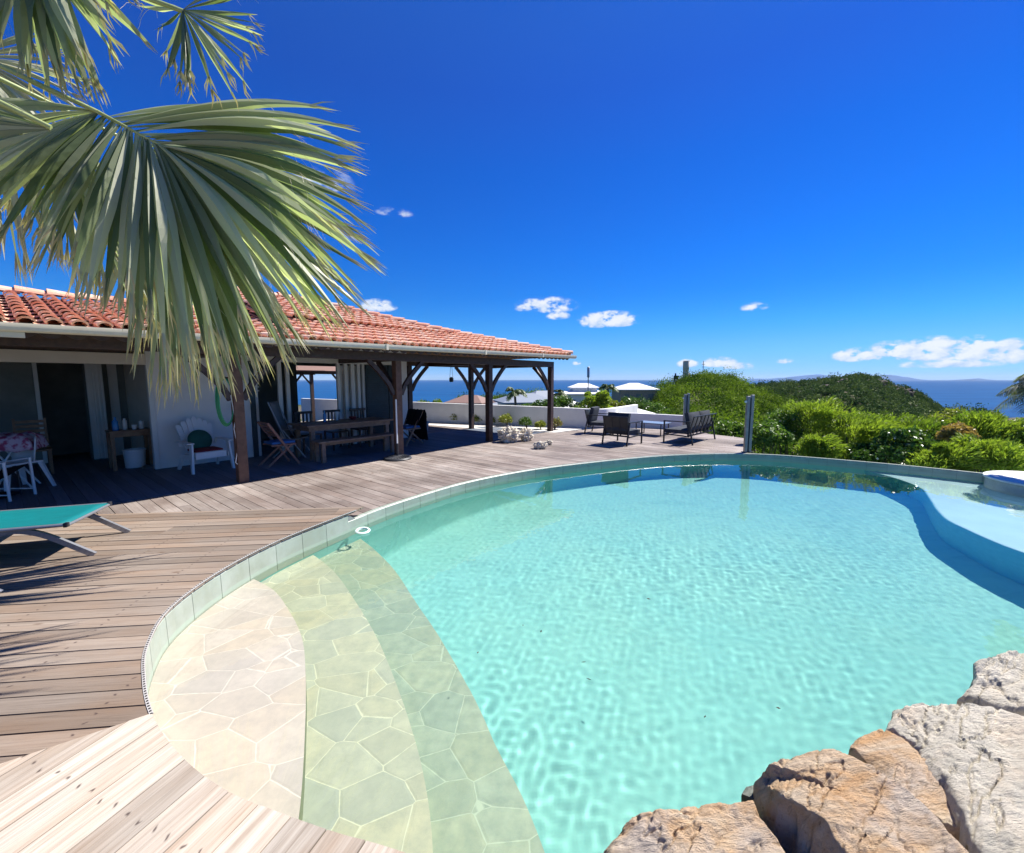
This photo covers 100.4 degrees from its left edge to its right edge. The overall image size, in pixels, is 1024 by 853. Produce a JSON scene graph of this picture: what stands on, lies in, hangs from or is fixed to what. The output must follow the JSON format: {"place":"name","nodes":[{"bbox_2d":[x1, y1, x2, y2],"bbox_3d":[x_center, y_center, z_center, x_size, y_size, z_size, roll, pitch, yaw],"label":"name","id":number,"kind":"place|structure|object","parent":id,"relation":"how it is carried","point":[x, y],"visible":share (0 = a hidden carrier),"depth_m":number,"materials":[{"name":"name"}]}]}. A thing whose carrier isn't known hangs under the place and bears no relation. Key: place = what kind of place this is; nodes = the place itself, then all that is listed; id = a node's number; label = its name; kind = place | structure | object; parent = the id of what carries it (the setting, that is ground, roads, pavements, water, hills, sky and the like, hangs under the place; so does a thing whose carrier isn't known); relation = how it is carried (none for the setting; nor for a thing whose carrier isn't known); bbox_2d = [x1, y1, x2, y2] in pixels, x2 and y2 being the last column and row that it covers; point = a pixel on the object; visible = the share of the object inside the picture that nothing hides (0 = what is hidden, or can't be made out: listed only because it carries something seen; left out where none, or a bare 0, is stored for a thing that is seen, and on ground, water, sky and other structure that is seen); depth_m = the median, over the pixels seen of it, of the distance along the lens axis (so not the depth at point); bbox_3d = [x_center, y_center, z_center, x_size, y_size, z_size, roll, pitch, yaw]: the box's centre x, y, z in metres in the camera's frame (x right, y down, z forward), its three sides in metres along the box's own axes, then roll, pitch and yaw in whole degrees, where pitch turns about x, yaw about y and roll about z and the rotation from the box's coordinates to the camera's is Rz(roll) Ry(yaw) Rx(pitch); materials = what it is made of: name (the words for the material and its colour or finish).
{"place":"outdoors","nodes":[
{"label":"outdoors","id":0,"kind":"place"},
{"bbox_2d":[122,418,127,429],"bbox_3d":[-7.391,-0.049,8.141,0.070,0.215,0.069,0,6,0],"label":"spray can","id":1,"kind":"object","parent":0,"point":[124,423],"visible":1,"depth_m":8.12,"materials":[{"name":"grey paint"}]},
{"bbox_2d":[0,426,542,509],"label":"terrace floor","id":2,"kind":"structure","parent":0,"point":[96,480],"depth_m":7.79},
{"bbox_2d":[0,457,36,501],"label":"camp chair","id":3,"kind":"object","parent":2,"relation":"on","point":[5,472],"visible":0.98,"depth_m":6.16,"materials":[{"name":"white wood"}]},
{"bbox_2d":[0,431,48,486],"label":"cloth rack","id":4,"kind":"object","parent":2,"relation":"on","point":[10,442],"visible":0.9,"depth_m":6.55,"materials":[{"name":"fabric"}]},
{"bbox_2d":[0,434,55,491],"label":"plastic chair","id":5,"kind":"object","parent":2,"relation":"on","point":[26,454],"visible":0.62,"depth_m":6.72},
{"bbox_2d":[11,418,53,473],"bbox_3d":[-8.597,0.364,7.660,0.497,1.003,0.440,5,8,39],"label":"wooden chair","id":6,"kind":"object","parent":2,"relation":"on","point":[48,449],"visible":0.56,"depth_m":7.72,"materials":[{"name":"brown wood"}]},
{"bbox_2d":[105,427,152,470],"bbox_3d":[-7.359,0.427,8.232,0.460,0.750,0.620,5,8,39],"label":"side table","id":7,"kind":"object","parent":2,"relation":"on","point":[112,435],"visible":0.84,"depth_m":8.11,"materials":[{"name":"brown wood"}]},
{"bbox_2d":[111,417,118,430],"bbox_3d":[-7.441,-0.051,8.000,0.096,0.250,0.095,0,6,0],"label":"water bottle","id":8,"kind":"object","parent":7,"relation":"on","point":[115,424],"visible":1,"depth_m":7.97,"materials":[{"name":"blue"}]},
{"bbox_2d":[138,420,143,428],"bbox_3d":[-7.238,-0.042,8.328,0.080,0.160,0.079,0,6,0],"label":"candle","id":9,"kind":"object","parent":7,"relation":"on","point":[141,424],"visible":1,"depth_m":8.30,"materials":[{"name":"white wax"}]},
{"bbox_2d":[122,448,145,467],"bbox_3d":[-7.327,0.617,8.292,0.360,0.360,0.356,0,6,0],"label":"bucket","id":10,"kind":"object","parent":2,"relation":"on","point":[134,457],"visible":0.95,"depth_m":8.18,"materials":[{"name":"white plastic"}]},
{"bbox_2d":[142,464,153,468],"bbox_3d":[-6.971,0.778,8.223,0.260,0.055,0.257,0,6,0],"label":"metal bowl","id":11,"kind":"object","parent":2,"relation":"on","point":[148,466],"visible":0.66,"depth_m":8.16,"materials":[{"name":"metal"}]},
{"bbox_2d":[174,416,234,474],"bbox_3d":[-5.848,0.329,8.092,0.839,1.010,0.770,4,8,35],"label":"garden armchair","id":12,"kind":"object","parent":2,"relation":"on","point":[193,423],"visible":0.73,"depth_m":8.09,"materials":[{"name":"white wood"}]},
{"bbox_2d":[187,446,222,452],"bbox_3d":[-5.799,0.429,8.068,0.431,0.062,0.431,4,8,35],"label":"seat cushion","id":13,"kind":"object","parent":12,"relation":"on","point":[206,449],"visible":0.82,"depth_m":7.98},
{"bbox_2d":[187,430,211,447],"bbox_3d":[-5.941,0.253,8.125,0.110,0.398,0.400,-20,-7,35],"label":"round cushion","id":14,"kind":"object","parent":13,"relation":"on","point":[200,438],"visible":0.91,"depth_m":8.09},
{"bbox_2d":[257,421,300,467],"bbox_3d":[-4.638,0.333,8.462,0.485,0.894,0.629,5,8,39],"label":"folding chair","id":15,"kind":"object","parent":2,"relation":"on","point":[279,442],"visible":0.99,"depth_m":8.37,"materials":[{"name":"brown wood"}]},
{"bbox_2d":[0,285,576,482],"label":"terrace house","id":16,"kind":"structure","parent":2,"relation":"on","point":[69,376],"depth_m":9.03,"materials":[{"name":"ceramic"}]},
{"bbox_2d":[215,377,237,464],"bbox_3d":[-4.601,-0.083,6.896,0.119,1.465,0.270,5,8,39],"label":"garden hose","id":17,"kind":"object","parent":16,"relation":"hanging from","point":[218,410],"visible":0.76,"depth_m":6.83,"materials":[{"name":"green"}]},
{"bbox_2d":[267,401,309,457],"bbox_3d":[-4.875,0.057,9.472,0.775,1.234,0.566,-1,6,-10],"label":"reclining chair","id":18,"kind":"object","parent":2,"relation":"on","point":[281,424],"visible":0.7,"depth_m":9.35,"materials":[{"name":"fabric"}]},
{"bbox_2d":[293,411,321,454],"bbox_3d":[-4.734,0.137,9.910,0.445,0.960,0.440,5,8,39],"label":"dining chair","id":19,"kind":"object","parent":2,"relation":"on","point":[305,433],"visible":0.56,"depth_m":9.92,"materials":[{"name":"brown wood"}]},
{"bbox_2d":[323,409,350,450],"bbox_3d":[-4.290,0.078,10.447,0.445,0.960,0.440,5,8,39],"label":"dining chair","id":20,"kind":"object","parent":2,"relation":"on","point":[340,431],"visible":0.6,"depth_m":10.46,"materials":[{"name":"brown wood"}]},
{"bbox_2d":[288,417,392,460],"bbox_3d":[-3.873,0.247,9.861,0.925,0.752,2.100,5,8,39],"label":"dining table","id":21,"kind":"object","parent":2,"relation":"on","point":[311,427],"visible":0.88,"depth_m":9.40,"materials":[{"name":"brown wood"}]},
{"bbox_2d":[310,432,393,462],"bbox_3d":[-3.413,0.451,9.372,0.382,0.452,1.850,5,8,39],"label":"bench","id":22,"kind":"object","parent":2,"relation":"on","point":[323,443],"visible":0.94,"depth_m":9.11,"materials":[{"name":"brown wood"}]},
{"bbox_2d":[349,408,375,446],"bbox_3d":[-3.845,0.018,10.985,0.445,0.960,0.440,5,8,39],"label":"dining chair","id":23,"kind":"object","parent":2,"relation":"on","point":[358,428],"visible":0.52,"depth_m":11.01,"materials":[{"name":"brown wood"}]},
{"bbox_2d":[403,409,427,445],"bbox_3d":[-2.672,0.011,11.229,0.641,0.930,0.701,5,8,39],"label":"folding chair","id":24,"kind":"object","parent":2,"relation":"on","point":[416,420],"visible":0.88,"depth_m":11.29,"materials":[{"name":"fabric"}]},
{"bbox_2d":[17,421,757,516],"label":"wood deck","id":25,"kind":"structure","parent":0,"point":[370,485],"depth_m":7.85,"materials":[{"name":"wood"}]},
{"bbox_2d":[383,399,411,460],"bbox_3d":[-2.464,0.062,9.123,0.600,1.280,0.600,0,6,0],"label":"parasol base","id":26,"kind":"object","parent":25,"relation":"on","point":[398,457],"visible":1,"depth_m":9.09,"materials":[{"name":"plastic"}]},
{"bbox_2d":[497,425,522,442],"bbox_3d":[-0.051,0.196,11.686,0.698,0.469,0.552,-2,7,-20],"label":"coral rock","id":27,"kind":"object","parent":25,"relation":"on","point":[508,434],"visible":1,"depth_m":11.55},
{"bbox_2d":[520,427,533,440],"bbox_3d":[0.402,0.208,11.937,0.428,0.390,0.470,0,6,0],"label":"coral rock","id":28,"kind":"object","parent":25,"relation":"on","point":[527,432],"visible":0.94,"depth_m":11.82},
{"bbox_2d":[533,441,547,448],"bbox_3d":[0.704,0.451,10.540,0.393,0.214,0.274,0,6,0],"label":"coral rock","id":29,"kind":"object","parent":25,"relation":"on","point":[540,445],"visible":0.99,"depth_m":10.47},
{"bbox_2d":[584,406,608,433],"bbox_3d":[2.803,-0.201,13.539,0.814,0.843,0.770,4,7,29],"label":"outdoor armchair","id":30,"kind":"object","parent":25,"relation":"on","point":[591,414],"visible":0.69,"depth_m":13.38,"materials":[{"name":"grey metal"}]},
{"bbox_2d":[601,412,642,446],"bbox_3d":[2.937,0.039,11.362,0.770,0.843,0.814,6,9,44],"label":"outdoor armchair","id":31,"kind":"object","parent":25,"relation":"on","point":[618,424],"visible":1,"depth_m":11.13,"materials":[{"name":"grey metal"}]},
{"bbox_2d":[636,420,671,436],"bbox_3d":[4.347,0.058,13.232,0.950,0.390,0.620,6,9,44],"label":"coffee table","id":32,"kind":"object","parent":25,"relation":"on","point":[654,422],"visible":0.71,"depth_m":13.09,"materials":[{"name":"metal"}]},
{"bbox_2d":[683,393,689,424],"bbox_3d":[5.584,-0.435,13.716,0.248,1.265,0.140,-1,6,-10],"label":"fence post","id":33,"kind":"object","parent":25,"relation":"on","point":[686,398],"visible":0.64,"depth_m":13.67,"materials":[{"name":"metal"}]},
{"bbox_2d":[663,410,716,445],"bbox_3d":[4.968,-0.016,11.864,0.814,0.843,1.670,6,9,44],"label":"outdoor sofa","id":34,"kind":"object","parent":25,"relation":"on","point":[697,422],"visible":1,"depth_m":11.48,"materials":[{"name":"fabric"}]},
{"bbox_2d":[741,395,754,452],"bbox_3d":[5.528,-0.065,9.982,0.248,1.345,0.140,-1,6,-10],"label":"fence post","id":35,"kind":"object","parent":25,"relation":"on","point":[748,426],"visible":1,"depth_m":9.96,"materials":[{"name":"metal"}]},
{"bbox_2d":[319,418,586,432],"bbox_3d":[-2.930,0.026,16.165,11.277,0.212,1.636,2,7,21],"label":"gravel bed","id":36,"kind":"object","parent":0,"point":[533,428],"visible":0.26,"depth_m":15.20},
{"bbox_2d":[498,413,512,424],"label":"garden bush","id":37,"kind":"object","parent":36,"relation":"on","point":[505,418],"visible":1,"depth_m":15.45,"materials":[{"name":"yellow plant"}]},
{"bbox_2d":[517,416,532,427],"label":"garden bush","id":38,"kind":"object","parent":36,"relation":"on","point":[522,420],"visible":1,"depth_m":14.71,"materials":[{"name":"green plant"}]},
{"bbox_2d":[534,420,546,428],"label":"garden bush","id":39,"kind":"object","parent":36,"relation":"on","point":[541,423],"visible":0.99,"depth_m":14.49,"materials":[{"name":"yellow plant"}]},
{"bbox_2d":[553,416,563,429],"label":"garden bush","id":40,"kind":"object","parent":36,"relation":"on","point":[557,422],"visible":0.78,"depth_m":14.41,"materials":[{"name":"green plant"}]},
{"bbox_2d":[301,398,637,428],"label":"garden wall","id":41,"kind":"structure","parent":0,"point":[444,412],"depth_m":16.22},
{"bbox_2d":[0,0,1023,379],"label":"sky","id":42,"kind":"structure","parent":0,"point":[637,189],"materials":[{"name":"blue"}]},
{"bbox_2d":[148,459,1023,852],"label":"pool water","id":43,"kind":"structure","parent":0,"point":[412,679],"depth_m":2.97,"materials":[{"name":"teal liquid"}]},
{"bbox_2d":[355,527,369,534],"bbox_3d":[-1.810,1.262,5.172,0.180,0.024,0.180,4,12,0],"label":"skimmer ring","id":44,"kind":"object","parent":43,"relation":"on","point":[362,533],"visible":1,"depth_m":5.15,"materials":[{"name":"white plastic"}]},
{"bbox_2d":[617,412,682,428],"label":"wall","id":45,"kind":"structure","parent":0,"point":[634,417],"depth_m":15.01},
{"bbox_2d":[297,380,1023,417],"bbox_3d":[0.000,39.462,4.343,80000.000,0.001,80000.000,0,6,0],"label":"sea","id":46,"kind":"structure","parent":0,"point":[951,393],"depth_m":1903.33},
{"bbox_2d":[744,374,829,380],"bbox_3d":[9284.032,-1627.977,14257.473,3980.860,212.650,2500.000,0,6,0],"label":"island","id":47,"kind":"structure","parent":46,"relation":"on","point":[799,378],"depth_m":13692.95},
{"bbox_2d":[879,375,933,380],"bbox_3d":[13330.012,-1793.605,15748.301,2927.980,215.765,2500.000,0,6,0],"label":"island","id":48,"kind":"structure","parent":46,"relation":"on","point":[894,378],"depth_m":14948.82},
{"bbox_2d":[298,384,1023,451],"bbox_3d":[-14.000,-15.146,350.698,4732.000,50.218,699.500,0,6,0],"label":"hills","id":49,"kind":"structure","parent":0,"point":[299,407],"depth_m":89.76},
{"bbox_2d":[414,395,499,402],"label":"slope scrub","id":50,"kind":"object","parent":49,"relation":"on","point":[437,400],"visible":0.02,"depth_m":92.11,"materials":[{"name":"green plant"}]},
{"bbox_2d":[444,395,494,403],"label":"distant villa","id":51,"kind":"object","parent":49,"relation":"on","point":[463,399],"visible":0.19,"depth_m":46.50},
{"bbox_2d":[505,387,527,405],"bbox_3d":[0.279,-0.882,30.085,1.630,3.857,1.872,0,6,0],"label":"palm tree","id":52,"kind":"object","parent":49,"relation":"on","point":[513,393],"visible":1,"depth_m":29.59,"materials":[{"name":"green plant"}]},
{"bbox_2d":[493,393,546,405],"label":"distant villa","id":53,"kind":"object","parent":49,"relation":"on","point":[530,399],"visible":0.21,"depth_m":40.16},
{"bbox_2d":[531,397,560,406],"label":"shrub","id":54,"kind":"object","parent":49,"relation":"on","point":[543,403],"visible":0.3,"depth_m":21.66,"materials":[{"name":"green plant"}]},
{"bbox_2d":[532,391,561,398],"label":"distant villa","id":55,"kind":"object","parent":49,"relation":"on","point":[543,393],"visible":0.03,"depth_m":49.09,"materials":[{"name":"paint"}]},
{"bbox_2d":[554,389,566,397],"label":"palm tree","id":56,"kind":"object","parent":49,"relation":"on","point":[561,393],"visible":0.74,"depth_m":43.68,"materials":[{"name":"green plant"}]},
{"bbox_2d":[557,395,573,407],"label":"shrub","id":57,"kind":"object","parent":49,"relation":"on","point":[564,401],"visible":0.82,"depth_m":29.70,"materials":[{"name":"green plant"}]},
{"bbox_2d":[564,383,598,401],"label":"distant villa","id":58,"kind":"object","parent":49,"relation":"on","point":[576,391],"visible":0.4,"depth_m":59.93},
{"bbox_2d":[587,367,589,390],"bbox_3d":[6.395,-0.639,36.147,0.220,8.762,0.220,0,6,0],"label":"light pole","id":59,"kind":"object","parent":49,"relation":"on","point":[588,372],"visible":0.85,"depth_m":35.66,"materials":[{"name":"metal"}]},
{"bbox_2d":[578,389,612,408],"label":"shrub","id":60,"kind":"object","parent":49,"relation":"on","point":[597,399],"visible":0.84,"depth_m":17.80,"materials":[{"name":"green plant"}]},
{"bbox_2d":[598,384,618,392],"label":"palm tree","id":61,"kind":"object","parent":49,"relation":"on","point":[607,387],"visible":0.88,"depth_m":49.43,"materials":[{"name":"green plant"}]},
{"bbox_2d":[601,398,625,408],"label":"shrub","id":62,"kind":"object","parent":49,"relation":"on","point":[615,403],"visible":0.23,"depth_m":18.77,"materials":[{"name":"green plant"}]},
{"bbox_2d":[611,383,659,402],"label":"distant villa","id":63,"kind":"object","parent":49,"relation":"on","point":[635,390],"visible":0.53,"depth_m":71.86,"materials":[{"name":"stone"}]},
{"bbox_2d":[621,394,651,410],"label":"shrub","id":64,"kind":"object","parent":49,"relation":"on","point":[629,401],"visible":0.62,"depth_m":23.53,"materials":[{"name":"green plant"}]},
{"bbox_2d":[644,402,670,414],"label":"shrub","id":65,"kind":"object","parent":49,"relation":"on","point":[658,408],"visible":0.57,"depth_m":33.57,"materials":[{"name":"green plant"}]},
{"bbox_2d":[683,361,689,376],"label":"telecom tower","id":66,"kind":"structure","parent":49,"relation":"on","point":[685,365],"depth_m":93.77,"materials":[{"name":"grey metal"}]},
{"bbox_2d":[714,419,755,441],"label":"shrub","id":67,"kind":"object","parent":49,"relation":"on","point":[727,428],"visible":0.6,"depth_m":14.06,"materials":[{"name":"green plant"}]},
{"bbox_2d":[457,365,1014,471],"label":"hill scrub","id":68,"kind":"object","parent":49,"relation":"on","point":[733,389],"visible":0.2,"depth_m":67.56,"materials":[{"name":"green plant"}]},
{"bbox_2d":[741,420,794,453],"bbox_3d":[6.634,1.312,11.141,1.270,2.964,1.088,0,6,0],"label":"shrub","id":69,"kind":"object","parent":49,"relation":"on","point":[773,431],"visible":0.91,"depth_m":10.82,"materials":[{"name":"green plant"}]},
{"bbox_2d":[759,408,816,454],"bbox_3d":[8.233,0.995,12.808,1.842,3.233,1.316,-6,9,-45],"label":"shrub","id":70,"kind":"object","parent":49,"relation":"on","point":[785,421],"visible":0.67,"depth_m":12.33,"materials":[{"name":"green plant"}]},
{"bbox_2d":[792,432,848,458],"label":"shrub","id":71,"kind":"object","parent":49,"relation":"on","point":[815,445],"visible":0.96,"depth_m":10.44,"materials":[{"name":"green plant"}]},
{"bbox_2d":[780,395,871,440],"bbox_3d":[8.767,0.904,12.067,1.949,3.575,1.824,0,6,0],"label":"shrub","id":72,"kind":"object","parent":49,"relation":"on","point":[823,412],"visible":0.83,"depth_m":11.86,"materials":[{"name":"green plant"}]},
{"bbox_2d":[820,413,906,459],"bbox_3d":[9.056,1.204,11.114,1.536,3.186,1.843,0,6,0],"label":"shrub","id":73,"kind":"object","parent":49,"relation":"on","point":[873,425],"visible":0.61,"depth_m":10.95,"materials":[{"name":"green plant"}]},
{"bbox_2d":[748,371,988,419],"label":"headland scrub","id":74,"kind":"object","parent":49,"relation":"on","point":[861,385],"visible":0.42,"depth_m":310.13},
{"bbox_2d":[846,442,892,462],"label":"shrub","id":75,"kind":"object","parent":49,"relation":"on","point":[862,451],"visible":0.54,"depth_m":10.16,"materials":[{"name":"green plant"}]},
{"bbox_2d":[849,410,913,463],"bbox_3d":[10.718,1.065,12.452,1.613,3.167,1.997,0,6,0],"label":"shrub","id":76,"kind":"object","parent":49,"relation":"on","point":[894,420],"visible":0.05,"depth_m":12.06,"materials":[{"name":"green plant"}]},
{"bbox_2d":[870,425,937,464],"bbox_3d":[8.838,1.438,9.872,1.325,2.989,1.381,0,6,0],"label":"shrub","id":77,"kind":"object","parent":49,"relation":"on","point":[908,439],"visible":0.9,"depth_m":9.56,"materials":[{"name":"green plant"}]},
{"bbox_2d":[882,413,951,462],"bbox_3d":[10.454,1.199,11.225,1.606,3.170,1.564,0,6,0],"label":"shrub","id":78,"kind":"object","parent":49,"relation":"on","point":[915,420],"visible":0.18,"depth_m":10.89,"materials":[{"name":"green plant"}]},
{"bbox_2d":[915,420,947,454],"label":"shrub","id":79,"kind":"object","parent":49,"relation":"on","point":[932,434],"visible":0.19,"depth_m":10.50,"materials":[{"name":"green plant"}]},
{"bbox_2d":[923,407,973,423],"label":"shrub","id":80,"kind":"object","parent":49,"relation":"on","point":[948,415],"visible":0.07,"depth_m":11.68,"materials":[{"name":"green plant"}]},
{"bbox_2d":[904,440,1003,471],"bbox_3d":[8.991,1.628,8.982,1.186,2.809,1.386,-1,6,-12],"label":"shrub","id":81,"kind":"object","parent":49,"relation":"on","point":[954,456],"visible":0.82,"depth_m":8.71,"materials":[{"name":"green plant"}]},
{"bbox_2d":[934,421,981,441],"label":"shrub","id":82,"kind":"object","parent":49,"relation":"on","point":[948,432],"visible":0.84,"depth_m":9.63,"materials":[{"name":"green plant"}]},
{"bbox_2d":[950,432,1023,471],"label":"shrub","id":83,"kind":"object","parent":49,"relation":"on","point":[1010,454],"visible":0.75,"depth_m":8.37,"materials":[{"name":"green plant"}]},
{"bbox_2d":[951,408,1023,471],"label":"shrub","id":84,"kind":"object","parent":49,"relation":"on","point":[983,423],"visible":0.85,"depth_m":10.03,"materials":[{"name":"green plant"}]},
{"bbox_2d":[983,417,1023,450],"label":"shrub","id":85,"kind":"object","parent":49,"relation":"on","point":[1012,438],"visible":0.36,"depth_m":9.75,"materials":[{"name":"green plant"}]},
{"bbox_2d":[995,374,1023,414],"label":"palm tree","id":86,"kind":"object","parent":49,"relation":"on","point":[1013,391],"visible":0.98,"depth_m":12.42,"materials":[{"name":"green plant"}]},
{"bbox_2d":[948,378,1000,380],"bbox_3d":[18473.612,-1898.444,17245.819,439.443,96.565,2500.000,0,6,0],"label":"island","id":87,"kind":"structure","parent":0,"point":[978,379],"depth_m":16914.87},
{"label":"pool shell","id":88,"kind":"structure","parent":0,"visible":0},
{"bbox_2d":[145,453,984,691],"bbox_3d":[3.316,1.188,5.782,12.631,0.374,7.597,-2,6,-15],"label":"pool coping","id":89,"kind":"object","parent":88,"relation":"on","point":[182,615],"visible":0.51,"depth_m":5.08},
{"bbox_2d":[281,454,982,541],"bbox_3d":[3.308,1.190,5.780,12.598,0.370,7.548,-2,6,-15],"label":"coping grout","id":90,"kind":"object","parent":89,"relation":"attached to","point":[350,518],"visible":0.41,"depth_m":8.15,"materials":[{"name":"grey"}]},
{"bbox_2d":[983,471,1023,494],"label":"spa wall","id":91,"kind":"structure","parent":88,"relation":"on","point":[1011,481],"depth_m":7.24,"materials":[{"name":"tile"}]},
{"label":"deck base","id":92,"kind":"structure","parent":0,"visible":0},
{"bbox_2d":[0,507,363,763],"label":"raised wood deck","id":93,"kind":"structure","parent":92,"relation":"on","point":[76,627],"depth_m":3.11,"materials":[{"name":"wood"}]},
{"bbox_2d":[0,501,130,555],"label":"sun lounger","id":94,"kind":"object","parent":93,"relation":"on","point":[27,521],"visible":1,"depth_m":3.99,"materials":[{"name":"fabric"}]},
{"bbox_2d":[0,0,389,414],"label":"fan palm","id":95,"kind":"object","parent":93,"relation":"on","point":[213,214],"visible":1,"depth_m":2.83,"materials":[{"name":"green plant"}]},
{"bbox_2d":[141,510,355,713],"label":"deck edge trim","id":96,"kind":"structure","parent":93,"relation":"attached to","point":[177,600],"depth_m":2.80,"materials":[{"name":"grey"}]},
{"bbox_2d":[142,510,354,713],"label":"deck edge slots","id":97,"kind":"object","parent":96,"relation":"attached to","point":[167,610],"visible":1,"depth_m":2.74,"materials":[{"name":"black"}]},
{"bbox_2d":[0,714,404,852],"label":"bleached wood deck","id":98,"kind":"structure","parent":92,"relation":"on","point":[140,785],"depth_m":1.59,"materials":[{"name":"wood"}]},
{"bbox_2d":[296,366,343,420],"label":"garden pavilion","id":99,"kind":"structure","parent":92,"relation":"on","point":[310,371],"depth_m":16.14,"materials":[{"name":"brown wood"}]},
{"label":"cement bed","id":100,"kind":"structure","parent":0,"visible":0},
{"bbox_2d":[604,800,784,852],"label":"boulder","id":101,"kind":"object","parent":100,"relation":"on","point":[737,827],"visible":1,"depth_m":1.48,"materials":[{"name":"stone"}]},
{"bbox_2d":[741,785,753,801],"bbox_3d":[0.932,1.572,1.681,0.085,0.307,0.049,-5,8,-38],"label":"stone","id":102,"kind":"object","parent":100,"relation":"on","point":[747,794],"visible":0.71,"depth_m":1.65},
{"bbox_2d":[753,749,968,852],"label":"boulder","id":103,"kind":"object","parent":100,"relation":"on","point":[827,801],"visible":0.98,"depth_m":1.47,"materials":[{"name":"stone"}]},
{"bbox_2d":[848,729,959,840],"bbox_3d":[1.549,1.675,1.707,0.250,0.696,0.461,0,6,0],"label":"boulder","id":104,"kind":"object","parent":100,"relation":"on","point":[896,758],"visible":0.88,"depth_m":1.69,"materials":[{"name":"stone"}]},
{"bbox_2d":[885,703,1023,852],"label":"boulder","id":105,"kind":"object","parent":100,"relation":"on","point":[972,754],"visible":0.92,"depth_m":1.64,"materials":[{"name":"grey stone"}]},
{"bbox_2d":[957,650,1023,715],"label":"boulder","id":106,"kind":"object","parent":100,"relation":"on","point":[997,682],"visible":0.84,"depth_m":2.07,"materials":[{"name":"grey stone"}]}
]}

